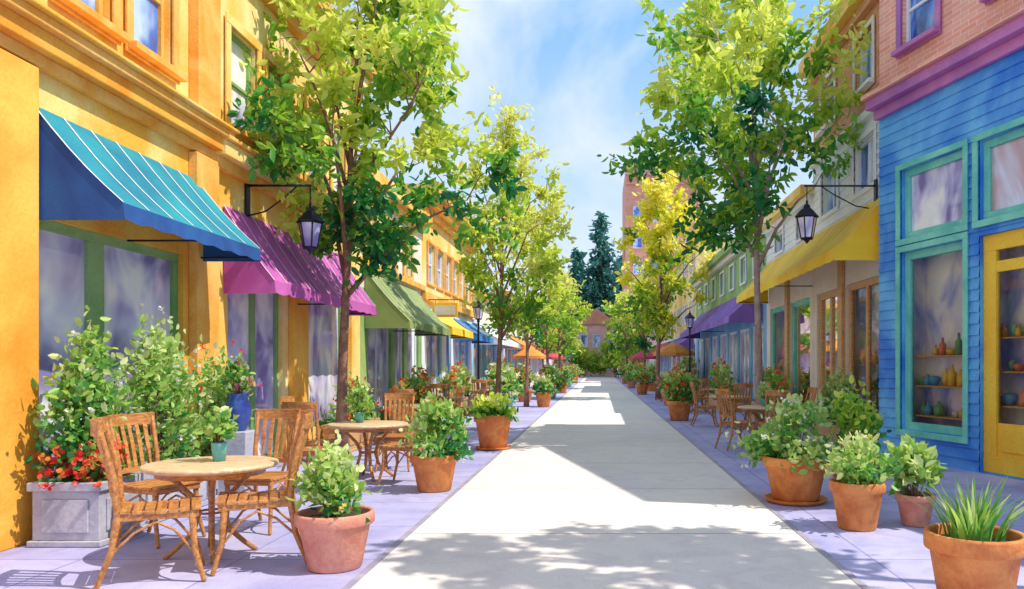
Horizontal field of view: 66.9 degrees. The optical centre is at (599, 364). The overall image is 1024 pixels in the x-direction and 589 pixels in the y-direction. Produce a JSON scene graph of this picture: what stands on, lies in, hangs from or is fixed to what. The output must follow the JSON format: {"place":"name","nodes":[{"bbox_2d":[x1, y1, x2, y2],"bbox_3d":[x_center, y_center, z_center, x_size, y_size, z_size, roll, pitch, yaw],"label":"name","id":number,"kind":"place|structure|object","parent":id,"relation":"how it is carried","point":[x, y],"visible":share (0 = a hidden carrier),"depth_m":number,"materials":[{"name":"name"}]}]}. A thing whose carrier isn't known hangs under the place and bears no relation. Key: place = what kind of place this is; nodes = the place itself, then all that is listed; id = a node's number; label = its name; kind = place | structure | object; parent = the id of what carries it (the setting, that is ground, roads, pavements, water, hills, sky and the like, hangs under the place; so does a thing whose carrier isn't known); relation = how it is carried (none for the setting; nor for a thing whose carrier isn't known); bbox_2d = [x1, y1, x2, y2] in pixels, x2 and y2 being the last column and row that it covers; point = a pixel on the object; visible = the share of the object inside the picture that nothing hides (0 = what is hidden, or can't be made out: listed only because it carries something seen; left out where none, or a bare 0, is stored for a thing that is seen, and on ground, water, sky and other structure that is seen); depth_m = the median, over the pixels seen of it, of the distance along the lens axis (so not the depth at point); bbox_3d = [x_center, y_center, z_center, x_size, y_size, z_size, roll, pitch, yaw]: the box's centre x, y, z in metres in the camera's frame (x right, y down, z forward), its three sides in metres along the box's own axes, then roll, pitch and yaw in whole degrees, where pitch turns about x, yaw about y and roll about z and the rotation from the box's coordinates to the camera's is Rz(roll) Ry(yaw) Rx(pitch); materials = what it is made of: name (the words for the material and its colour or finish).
{"place":"outdoors","nodes":[
{"label":"outdoors","id":0,"kind":"place"},
{"bbox_2d":[38,0,190,454],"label":"walls","id":1,"kind":"structure","parent":0,"point":[62,100],"depth_m":8.60,"materials":[{"name":"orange paint"}]},
{"bbox_2d":[39,0,187,454],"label":"window frames","id":2,"kind":"structure","parent":1,"relation":"attached to","point":[115,33],"depth_m":8.16,"materials":[{"name":"wood"}]},
{"bbox_2d":[39,0,169,478],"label":"window panes","id":3,"kind":"object","parent":2,"relation":"in","point":[133,281],"visible":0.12,"depth_m":8.33,"materials":[{"name":"glass"}]},
{"bbox_2d":[0,0,239,551],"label":"cornice and pilasters","id":4,"kind":"structure","parent":1,"relation":"attached to","point":[36,36],"depth_m":6.95,"materials":[{"name":"orange paint"}]},
{"bbox_2d":[39,107,260,261],"bbox_3d":[-4.754,-1.849,8.435,0.852,1.078,2.856,0,0,0],"label":"teal awning","id":5,"kind":"object","parent":1,"relation":"attached to","point":[85,174],"visible":0.99,"depth_m":7.58,"materials":[{"name":"fabric"}]},
{"bbox_2d":[219,0,355,457],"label":"walls","id":6,"kind":"structure","parent":0,"point":[248,15],"depth_m":11.83,"materials":[{"name":"yellow paint"}]},
{"bbox_2d":[245,183,323,253],"bbox_3d":[-4.617,-2.186,11.300,1.152,1.132,0.362,0,0,0],"label":"wall lantern","id":7,"kind":"object","parent":6,"relation":"attached to","point":[310,221],"depth_m":11.25,"materials":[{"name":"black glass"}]},
{"bbox_2d":[225,12,353,456],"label":"window frames","id":8,"kind":"structure","parent":6,"relation":"attached to","point":[243,136],"depth_m":11.64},
{"bbox_2d":[228,40,337,455],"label":"window panes","id":9,"kind":"object","parent":8,"relation":"in","point":[323,346],"visible":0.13,"depth_m":12.30,"materials":[{"name":"glass"}]},
{"bbox_2d":[216,0,376,456],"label":"cornice and pilasters","id":10,"kind":"structure","parent":6,"relation":"attached to","point":[233,156],"depth_m":12.94,"materials":[{"name":"yellow paint"}]},
{"bbox_2d":[224,205,375,315],"bbox_3d":[-4.819,-1.589,13.000,0.722,1.238,4.826,0,0,0],"label":"magenta awning","id":11,"kind":"object","parent":6,"relation":"attached to","point":[287,265],"visible":0.81,"depth_m":11.71,"materials":[{"name":"fabric"}]},
{"bbox_2d":[472,301,503,397],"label":"walls","id":12,"kind":"structure","parent":0,"point":[485,316],"depth_m":34.84,"materials":[{"name":"white paint"}]},
{"bbox_2d":[479,325,520,348],"bbox_3d":[-4.679,-1.274,36.750,1.002,0.868,8.526,0,0,0],"label":"white awning","id":13,"kind":"object","parent":12,"relation":"attached to","point":[509,344],"visible":0.52,"depth_m":35.89,"materials":[{"name":"fabric"}]},
{"bbox_2d":[0,369,1023,588],"bbox_3d":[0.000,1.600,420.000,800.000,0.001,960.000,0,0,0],"label":"ground","id":14,"kind":"structure","parent":0,"point":[891,551],"depth_m":7.02,"materials":[{"name":"concrete"}]},
{"bbox_2d":[24,305,149,546],"bbox_3d":[-4.697,0.525,7.030,0.865,2.143,0.976,0,0,0],"label":"stone planter","id":15,"kind":"object","parent":14,"relation":"on","point":[71,502],"visible":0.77,"depth_m":6.81,"materials":[{"name":"plant"}]},
{"bbox_2d":[90,417,206,588],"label":"cafe chair","id":16,"kind":"object","parent":14,"relation":"on","point":[123,508],"visible":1,"depth_m":5.59,"materials":[{"name":"brown wood"}]},
{"bbox_2d":[107,412,205,547],"bbox_3d":[-4.063,1.029,7.016,0.704,1.145,0.518,0,0,20],"label":"cafe chair","id":17,"kind":"object","parent":14,"relation":"on","point":[155,488],"visible":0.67,"depth_m":7.05,"materials":[{"name":"brown wood"}]},
{"bbox_2d":[116,304,207,523],"bbox_3d":[-4.728,0.484,8.223,0.772,2.224,1.516,0,0,0],"label":"stone planter","id":18,"kind":"object","parent":14,"relation":"on","point":[159,379],"visible":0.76,"depth_m":8.15,"materials":[{"name":"plant"}]},
{"bbox_2d":[139,455,278,563],"bbox_3d":[-3.260,1.217,6.460,1.050,0.787,1.050,0,0,0],"label":"cafe table","id":19,"kind":"object","parent":14,"relation":"on","point":[244,468],"visible":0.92,"depth_m":6.31,"materials":[{"name":"brown wood"}]},
{"bbox_2d":[192,405,239,461],"bbox_3d":[-3.234,0.587,6.563,0.363,0.472,0.347,0,0,0],"label":"table vase","id":20,"kind":"object","parent":19,"relation":"on","point":[220,427],"visible":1,"depth_m":6.50,"materials":[{"name":"teal ceramic"}]},
{"bbox_2d":[180,334,257,499],"bbox_3d":[-4.760,0.608,9.488,0.672,1.975,1.545,0,0,0],"label":"stone planter","id":21,"kind":"object","parent":14,"relation":"on","point":[217,389],"visible":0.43,"depth_m":9.29,"materials":[{"name":"plant"}]},
{"bbox_2d":[217,348,262,494],"bbox_3d":[-4.302,0.703,9.251,0.443,1.794,0.405,0,0,0],"label":"blue urn","id":22,"kind":"object","parent":14,"relation":"on","point":[242,441],"visible":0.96,"depth_m":9.15,"materials":[{"name":"ceramic"}]},
{"bbox_2d":[218,409,300,534],"bbox_3d":[-3.296,1.029,7.545,0.518,1.145,0.704,0,0,5],"label":"cafe chair","id":23,"kind":"object","parent":14,"relation":"on","point":[269,479],"visible":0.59,"depth_m":7.78,"materials":[{"name":"brown wood"}]},
{"bbox_2d":[210,411,312,575],"bbox_3d":[-2.696,0.997,6.179,0.743,1.209,0.546,0,0,-23],"label":"cafe chair","id":24,"kind":"object","parent":14,"relation":"on","point":[225,502],"visible":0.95,"depth_m":6.05,"materials":[{"name":"brown wood"}]},
{"bbox_2d":[282,401,342,488],"bbox_3d":[-3.628,1.029,9.705,0.518,1.145,0.704,0,0,10],"label":"cafe chair","id":25,"kind":"object","parent":14,"relation":"on","point":[307,406],"visible":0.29,"depth_m":9.45,"materials":[{"name":"brown wood"}]},
{"bbox_2d":[284,429,382,573],"bbox_3d":[-2.113,1.060,6.032,0.675,1.071,0.706,0,0,-40],"label":"potted shrub","id":26,"kind":"object","parent":14,"relation":"on","point":[334,530],"visible":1,"depth_m":5.88,"materials":[{"name":"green plant"}]},
{"bbox_2d":[320,372,379,451],"bbox_3d":[-4.719,0.868,14.752,0.719,1.456,2.897,0,0,0],"label":"flower planter","id":27,"kind":"object","parent":14,"relation":"on","point":[328,433],"visible":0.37,"depth_m":14.40,"materials":[{"name":"brown plant"}]},
{"bbox_2d":[327,420,407,481],"bbox_3d":[-3.250,1.217,10.800,1.100,0.787,1.100,0,0,0],"label":"cafe table","id":28,"kind":"object","parent":14,"relation":"on","point":[372,427],"visible":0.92,"depth_m":10.67,"materials":[{"name":"brown wood"}]},
{"bbox_2d":[344,382,374,422],"bbox_3d":[-3.399,0.535,10.919,0.424,0.576,0.436,0,0,-22],"label":"table vase","id":29,"kind":"object","parent":28,"relation":"on","point":[362,402],"visible":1,"depth_m":10.85,"materials":[{"name":"teal ceramic"}]},
{"bbox_2d":[226,0,529,453],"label":"street tree","id":30,"kind":"object","parent":14,"relation":"on","point":[399,58],"visible":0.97,"depth_m":11.61,"materials":[{"name":"green plant"}]},
{"bbox_2d":[356,187,421,419],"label":"walls","id":31,"kind":"structure","parent":14,"relation":"on","point":[364,340],"depth_m":19.52,"materials":[{"name":"paint"}]},
{"bbox_2d":[365,206,415,411],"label":"window frames","id":32,"kind":"structure","parent":31,"relation":"attached to","point":[376,408],"depth_m":19.19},
{"bbox_2d":[367,243,413,409],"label":"window panes","id":33,"kind":"object","parent":32,"relation":"in","point":[381,362],"visible":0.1,"depth_m":18.74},
{"bbox_2d":[356,169,432,290],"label":"cornice and pilasters","id":34,"kind":"structure","parent":31,"relation":"attached to","point":[381,177],"depth_m":19.62,"materials":[{"name":"yellow paint"}]},
{"bbox_2d":[365,275,449,335],"bbox_3d":[-4.679,-1.449,19.300,1.002,1.318,4.626,0,0,0],"label":"olive awning","id":35,"kind":"object","parent":31,"relation":"attached to","point":[397,305],"visible":0.97,"depth_m":17.69,"materials":[{"name":"fabric"}]},
{"bbox_2d":[374,393,414,471],"bbox_3d":[-3.104,1.029,11.745,0.518,1.145,0.704,0,0,-5],"label":"cafe chair","id":36,"kind":"object","parent":14,"relation":"on","point":[400,397],"visible":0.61,"depth_m":11.98,"materials":[{"name":"brown wood"}]},
{"bbox_2d":[377,399,436,484],"bbox_3d":[-2.555,1.029,10.342,0.704,1.145,0.518,0,0,10],"label":"cafe chair","id":37,"kind":"object","parent":14,"relation":"on","point":[394,446],"visible":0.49,"depth_m":10.16,"materials":[{"name":"brown wood"}]},
{"bbox_2d":[380,365,436,433],"bbox_3d":[-4.458,0.796,18.459,0.752,1.599,4.046,0,0,0],"label":"flower planter","id":38,"kind":"object","parent":14,"relation":"on","point":[420,383],"visible":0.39,"depth_m":18.26,"materials":[{"name":"green plant"}]},
{"bbox_2d":[398,388,474,492],"bbox_3d":[-2.030,0.948,9.751,0.931,1.297,0.834,0,0,-7],"label":"potted shrub","id":39,"kind":"object","parent":14,"relation":"on","point":[434,470],"visible":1,"depth_m":9.59,"materials":[{"name":"green plant"}]},
{"bbox_2d":[403,184,471,394],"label":"walls","id":40,"kind":"structure","parent":14,"relation":"on","point":[443,240],"depth_m":25.66,"materials":[{"name":"yellow paint"}]},
{"bbox_2d":[428,299,460,316],"bbox_3d":[-4.650,-1.667,22.781,1.100,0.535,0.078,0,0,0],"label":"shop sign","id":41,"kind":"object","parent":40,"relation":"attached to","point":[444,309],"visible":0.87,"depth_m":22.74,"materials":[{"name":"yellow paint"}]},
{"bbox_2d":[427,239,471,392],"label":"window frames","id":42,"kind":"structure","parent":40,"relation":"attached to","point":[446,278],"depth_m":25.88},
{"bbox_2d":[426,248,465,393],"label":"window panes","id":43,"kind":"object","parent":42,"relation":"in","point":[435,355],"visible":0.13,"depth_m":25.07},
{"bbox_2d":[420,181,480,317],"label":"cornice and pilasters","id":44,"kind":"structure","parent":40,"relation":"attached to","point":[442,221],"depth_m":24.87,"materials":[{"name":"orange paint"}]},
{"bbox_2d":[438,317,472,338],"bbox_3d":[-4.779,-1.274,24.900,0.802,0.768,3.826,0,0,0],"label":"yellow awning","id":45,"kind":"object","parent":40,"relation":"attached to","point":[458,331],"visible":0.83,"depth_m":25.01,"materials":[{"name":"fabric"}]},
{"bbox_2d":[453,318,493,343],"bbox_3d":[-4.729,-1.249,29.250,0.902,0.818,3.926,0,0,0],"label":"blue awning","id":46,"kind":"object","parent":40,"relation":"attached to","point":[483,339],"visible":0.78,"depth_m":28.55,"materials":[{"name":"fabric"}]},
{"bbox_2d":[436,361,475,415],"bbox_3d":[-4.510,0.734,24.242,0.838,1.723,5.243,0,0,0],"label":"flower planter","id":47,"kind":"object","parent":14,"relation":"on","point":[458,372],"visible":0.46,"depth_m":24.39,"materials":[{"name":"green plant"}]},
{"bbox_2d":[472,300,484,393],"bbox_3d":[-3.900,-0.276,24.800,0.418,3.751,0.362,0,0,0],"label":"street lamp","id":48,"kind":"object","parent":14,"relation":"on","point":[478,313],"visible":0.66,"depth_m":24.77,"materials":[{"name":"black metal"}]},
{"bbox_2d":[460,391,518,450],"bbox_3d":[-2.033,1.048,14.470,1.067,1.088,1.066,0,0,0],"label":"potted shrub","id":49,"kind":"object","parent":14,"relation":"on","point":[494,417],"visible":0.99,"depth_m":14.25,"materials":[{"name":"ceramic"}]},
{"bbox_2d":[480,365,525,409],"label":"potted flowers","id":50,"kind":"object","parent":14,"relation":"on","point":[507,384],"visible":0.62,"depth_m":23.80,"materials":[{"name":"green plant"}]},
{"bbox_2d":[449,85,576,396],"bbox_3d":[-2.035,-2.485,18.586,3.044,8.174,3.826,0,0,0],"label":"street tree","id":51,"kind":"object","parent":14,"relation":"on","point":[477,267],"visible":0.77,"depth_m":18.42,"materials":[{"name":"green plant"}]},
{"bbox_2d":[470,203,578,406],"bbox_3d":[-2.838,-2.303,28.878,4.080,7.811,3.264,0,0,0],"label":"street tree","id":52,"kind":"object","parent":14,"relation":"on","point":[532,331],"visible":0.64,"depth_m":28.89,"materials":[{"name":"green plant"}]},
{"bbox_2d":[514,357,536,401],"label":"potted flowers","id":53,"kind":"object","parent":14,"relation":"on","point":[521,378],"visible":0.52,"depth_m":32.79,"materials":[{"name":"green plant"}]},
{"bbox_2d":[529,373,559,406],"bbox_3d":[-2.116,0.950,28.992,1.166,1.292,1.075,0,0,23],"label":"potted shrub","id":54,"kind":"object","parent":14,"relation":"on","point":[541,387],"visible":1,"depth_m":28.78,"materials":[{"name":"green plant"}]},
{"bbox_2d":[539,361,567,398],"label":"potted flowers","id":55,"kind":"object","parent":14,"relation":"on","point":[548,369],"visible":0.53,"depth_m":35.87,"materials":[{"name":"green plant"}]},
{"bbox_2d":[518,243,591,365],"bbox_3d":[-2.352,-2.376,40.067,3.947,7.957,3.098,0,0,-12],"label":"street tree","id":56,"kind":"object","parent":14,"relation":"on","point":[548,336],"visible":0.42,"depth_m":39.82,"materials":[{"name":"green plant"}]},
{"bbox_2d":[530,268,593,373],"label":"street tree","id":57,"kind":"object","parent":14,"relation":"on","point":[569,338],"visible":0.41,"depth_m":52.89,"materials":[{"name":"green plant"}]},
{"bbox_2d":[559,247,588,349],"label":"pine tree","id":58,"kind":"object","parent":14,"relation":"on","point":[576,265],"visible":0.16,"depth_m":121.50,"materials":[{"name":"green plant"}]},
{"bbox_2d":[569,211,621,365],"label":"pine tree","id":59,"kind":"object","parent":14,"relation":"on","point":[598,287],"visible":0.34,"depth_m":117.15,"materials":[{"name":"green plant"}]},
{"bbox_2d":[553,317,646,376],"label":"distant trees","id":60,"kind":"object","parent":14,"relation":"on","point":[593,362],"visible":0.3,"depth_m":96.90,"materials":[{"name":"green plant"}]},
{"bbox_2d":[351,377,861,588],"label":"walkway","id":61,"kind":"structure","parent":14,"relation":"on","point":[599,483],"depth_m":7.71,"materials":[{"name":"concrete"}]},
{"bbox_2d":[341,377,870,588],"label":"walkway edging","id":62,"kind":"object","parent":61,"relation":"on","point":[410,531],"visible":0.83,"depth_m":7.63,"materials":[{"name":"concrete"}]},
{"bbox_2d":[603,289,648,363],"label":"street tree","id":63,"kind":"object","parent":14,"relation":"on","point":[625,348],"visible":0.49,"depth_m":67.64,"materials":[{"name":"green plant"}]},
{"bbox_2d":[600,259,673,383],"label":"street tree","id":64,"kind":"object","parent":14,"relation":"on","point":[643,344],"visible":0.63,"depth_m":50.05,"materials":[{"name":"green plant"}]},
{"bbox_2d":[630,362,654,394],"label":"potted flowers","id":65,"kind":"object","parent":14,"relation":"on","point":[641,376],"visible":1,"depth_m":40.77,"materials":[{"name":"green plant"}]},
{"bbox_2d":[622,175,703,370],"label":"walls","id":66,"kind":"structure","parent":14,"relation":"on","point":[629,200],"depth_m":88.50,"materials":[{"name":"red brick"}]},
{"bbox_2d":[613,156,715,399],"bbox_3d":[3.076,-4.010,35.054,5.050,11.224,4.562,0,0,0],"label":"street tree","id":67,"kind":"object","parent":14,"relation":"on","point":[660,247],"visible":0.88,"depth_m":34.55,"materials":[{"name":"yellow plant"}]},
{"bbox_2d":[653,341,694,366],"bbox_3d":[3.700,0.220,38.000,1.950,2.760,1.950,0,0,-22],"label":"patio umbrella","id":68,"kind":"object","parent":14,"relation":"on","point":[673,349],"visible":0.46,"depth_m":37.32,"materials":[{"name":"fabric"}]},
{"bbox_2d":[656,363,702,420],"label":"potted flowers","id":69,"kind":"object","parent":14,"relation":"on","point":[679,394],"visible":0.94,"depth_m":21.76,"materials":[{"name":"green plant"}]},
{"bbox_2d":[690,382,718,426],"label":"cafe chair","id":70,"kind":"object","parent":14,"relation":"on","point":[697,406],"visible":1,"depth_m":19.70,"materials":[{"name":"brown wood"}]},
{"bbox_2d":[703,357,742,411],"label":"flower planter","id":71,"kind":"object","parent":14,"relation":"on","point":[720,372],"visible":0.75,"depth_m":27.57,"materials":[{"name":"green plant"}]},
{"bbox_2d":[597,0,870,435],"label":"street tree","id":72,"kind":"object","parent":14,"relation":"on","point":[704,85],"visible":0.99,"depth_m":15.44,"materials":[{"name":"green plant"}]},
{"bbox_2d":[714,388,755,450],"bbox_3d":[2.559,1.029,14.481,0.704,1.145,0.518,0,0,-25],"label":"cafe chair","id":73,"kind":"object","parent":14,"relation":"on","point":[726,392],"visible":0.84,"depth_m":14.35,"materials":[{"name":"brown wood"}]},
{"bbox_2d":[727,383,752,429],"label":"cafe chair","id":74,"kind":"object","parent":14,"relation":"on","point":[741,386],"visible":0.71,"depth_m":18.80,"materials":[{"name":"brown wood"}]},
{"bbox_2d":[749,361,796,426],"bbox_3d":[4.786,0.752,21.198,0.778,1.688,4.557,0,0,0],"label":"flower planter","id":75,"kind":"object","parent":14,"relation":"on","point":[771,375],"visible":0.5,"depth_m":20.52,"materials":[{"name":"plant"}]},
{"bbox_2d":[758,390,791,441],"bbox_3d":[3.200,1.029,14.005,0.518,1.145,0.704,0,0,0],"label":"cafe chair","id":76,"kind":"object","parent":14,"relation":"on","point":[773,393],"visible":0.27,"depth_m":13.70,"materials":[{"name":"brown wood"}]},
{"bbox_2d":[725,389,846,505],"bbox_3d":[2.310,0.939,8.893,1.759,1.307,1.176,0,0,34],"label":"potted shrub","id":77,"kind":"object","parent":14,"relation":"on","point":[795,473],"visible":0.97,"depth_m":8.74,"materials":[{"name":"green plant"}]},
{"bbox_2d":[814,366,860,446],"bbox_3d":[4.836,0.810,15.579,0.725,1.571,2.451,0,0,0],"label":"flower planter","id":78,"kind":"object","parent":14,"relation":"on","point":[841,384],"visible":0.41,"depth_m":15.49,"materials":[{"name":"plant"}]},
{"bbox_2d":[813,0,878,442],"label":"walls","id":79,"kind":"structure","parent":14,"relation":"on","point":[825,276],"depth_m":16.50,"materials":[{"name":"beige paint"}]},
{"bbox_2d":[736,198,878,303],"bbox_3d":[4.779,-2.524,19.000,1.002,1.268,10.026,0,0,0],"label":"yellow awning","id":80,"kind":"object","parent":79,"relation":"attached to","point":[854,236],"visible":0.94,"depth_m":15.64,"materials":[{"name":"fabric"}]},
{"bbox_2d":[795,179,877,243],"bbox_3d":[4.497,-2.902,14.600,1.550,1.224,0.395,0,0,0],"label":"wall lantern","id":81,"kind":"object","parent":79,"relation":"attached to","point":[806,216],"depth_m":14.54,"materials":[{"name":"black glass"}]},
{"bbox_2d":[798,0,877,381],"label":"cornice and pilasters","id":82,"kind":"structure","parent":79,"relation":"attached to","point":[861,9],"depth_m":16.55,"materials":[{"name":"white paint"}]},
{"bbox_2d":[815,15,878,412],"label":"window frames","id":83,"kind":"structure","parent":79,"relation":"attached to","point":[865,85],"depth_m":15.96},
{"bbox_2d":[823,37,872,412],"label":"window panes","id":84,"kind":"object","parent":83,"relation":"in","point":[826,302],"visible":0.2,"depth_m":17.65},
{"bbox_2d":[856,284,878,413],"bbox_3d":[5.646,-0.080,16.475,0.309,3.240,4.450,0,0,0],"label":"shop display","id":85,"kind":"object","parent":79,"relation":"attached to","point":[861,335],"visible":0.19,"depth_m":16.35,"materials":[{"name":"white paint"}]},
{"bbox_2d":[826,375,891,477],"bbox_3d":[3.124,0.860,9.269,0.737,1.472,0.913,0,0,-23],"label":"potted shrub","id":86,"kind":"object","parent":14,"relation":"on","point":[854,415],"visible":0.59,"depth_m":9.20,"materials":[{"name":"green plant"}]},
{"bbox_2d":[819,428,907,531],"bbox_3d":[2.561,1.112,7.506,0.740,0.968,0.786,0,0,38],"label":"potted shrub","id":87,"kind":"object","parent":14,"relation":"on","point":[859,491],"visible":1,"depth_m":7.35,"materials":[{"name":"green plant"}]},
{"bbox_2d":[885,433,947,526],"bbox_3d":[3.131,1.144,7.679,0.614,0.905,0.701,0,0,0],"label":"potted shrub","id":88,"kind":"object","parent":14,"relation":"on","point":[917,472],"visible":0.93,"depth_m":7.54,"materials":[{"name":"green plant"}]},
{"bbox_2d":[861,0,1023,480],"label":"blue corner shop","id":89,"kind":"structure","parent":14,"relation":"on","point":[944,102],"depth_m":12.01},
{"bbox_2d":[890,0,1023,477],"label":"window frames","id":90,"kind":"structure","parent":89,"relation":"in","point":[1003,442],"depth_m":11.57,"materials":[{"name":"teal paint"}]},
{"bbox_2d":[911,0,1023,230],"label":"window panes","id":91,"kind":"structure","parent":89,"relation":"in","point":[937,192],"depth_m":12.14,"materials":[{"name":"purple glass"}]},
{"bbox_2d":[331,0,834,317],"label":"sky","id":92,"kind":"structure","parent":0,"point":[582,68],"materials":[{"name":"blue"}]},
{"bbox_2d":[576,325,616,375],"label":"walls","id":93,"kind":"structure","parent":0,"point":[601,330],"depth_m":104.00,"materials":[{"name":"pink paint"}]},
{"bbox_2d":[580,308,611,324],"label":"pitched roof","id":94,"kind":"structure","parent":93,"relation":"on","point":[597,317],"depth_m":103.70,"materials":[{"name":"brown tile"}]},
{"bbox_2d":[672,241,729,368],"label":"walls","id":95,"kind":"structure","parent":0,"point":[680,301],"depth_m":46.07,"materials":[{"name":"beige paint"}]},
{"bbox_2d":[696,237,766,405],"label":"walls","id":96,"kind":"structure","parent":0,"point":[727,328],"depth_m":30.99,"materials":[{"name":"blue paint"}]},
{"bbox_2d":[679,297,762,338],"bbox_3d":[4.729,-1.974,32.400,1.102,1.268,15.226,0,0,0],"label":"purple awning","id":97,"kind":"object","parent":96,"relation":"attached to","point":[731,311],"visible":0.82,"depth_m":28.65,"materials":[{"name":"fabric"}]},
{"bbox_2d":[688,228,761,320],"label":"cornice and pilasters","id":98,"kind":"structure","parent":96,"relation":"attached to","point":[719,260],"depth_m":32.07,"materials":[{"name":"white paint"}]},
{"bbox_2d":[698,253,762,398],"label":"window frames","id":99,"kind":"structure","parent":96,"relation":"attached to","point":[732,289],"depth_m":30.94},
{"bbox_2d":[700,252,762,394],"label":"window panes","id":100,"kind":"object","parent":99,"relation":"in","point":[743,355],"visible":0.16,"depth_m":30.70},
{"bbox_2d":[766,201,813,427],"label":"walls","id":101,"kind":"structure","parent":0,"point":[776,297],"depth_m":21.30,"materials":[{"name":"beige paint"}]},
{"bbox_2d":[777,311,783,378],"bbox_3d":[5.650,-0.225,21.550,0.300,2.950,4.500,0,0,0],"label":"shop display","id":102,"kind":"object","parent":101,"relation":"attached to","point":[780,336],"visible":0.06,"depth_m":23.80,"materials":[{"name":"white paint"}]},
{"bbox_2d":[762,184,813,400],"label":"cornice and pilasters","id":103,"kind":"structure","parent":101,"relation":"attached to","point":[795,195],"depth_m":21.35,"materials":[{"name":"white paint"}]},
{"bbox_2d":[772,215,809,403],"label":"window frames","id":104,"kind":"structure","parent":101,"relation":"attached to","point":[794,305],"depth_m":21.96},
{"bbox_2d":[780,235,809,403],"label":"window panes","id":105,"kind":"object","parent":104,"relation":"in","point":[802,348],"visible":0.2,"depth_m":20.43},
{"bbox_2d":[900,473,1023,588],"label":"potted grass","id":106,"kind":"object","parent":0,"point":[971,545],"depth_m":4.81,"materials":[{"name":"ceramic"}]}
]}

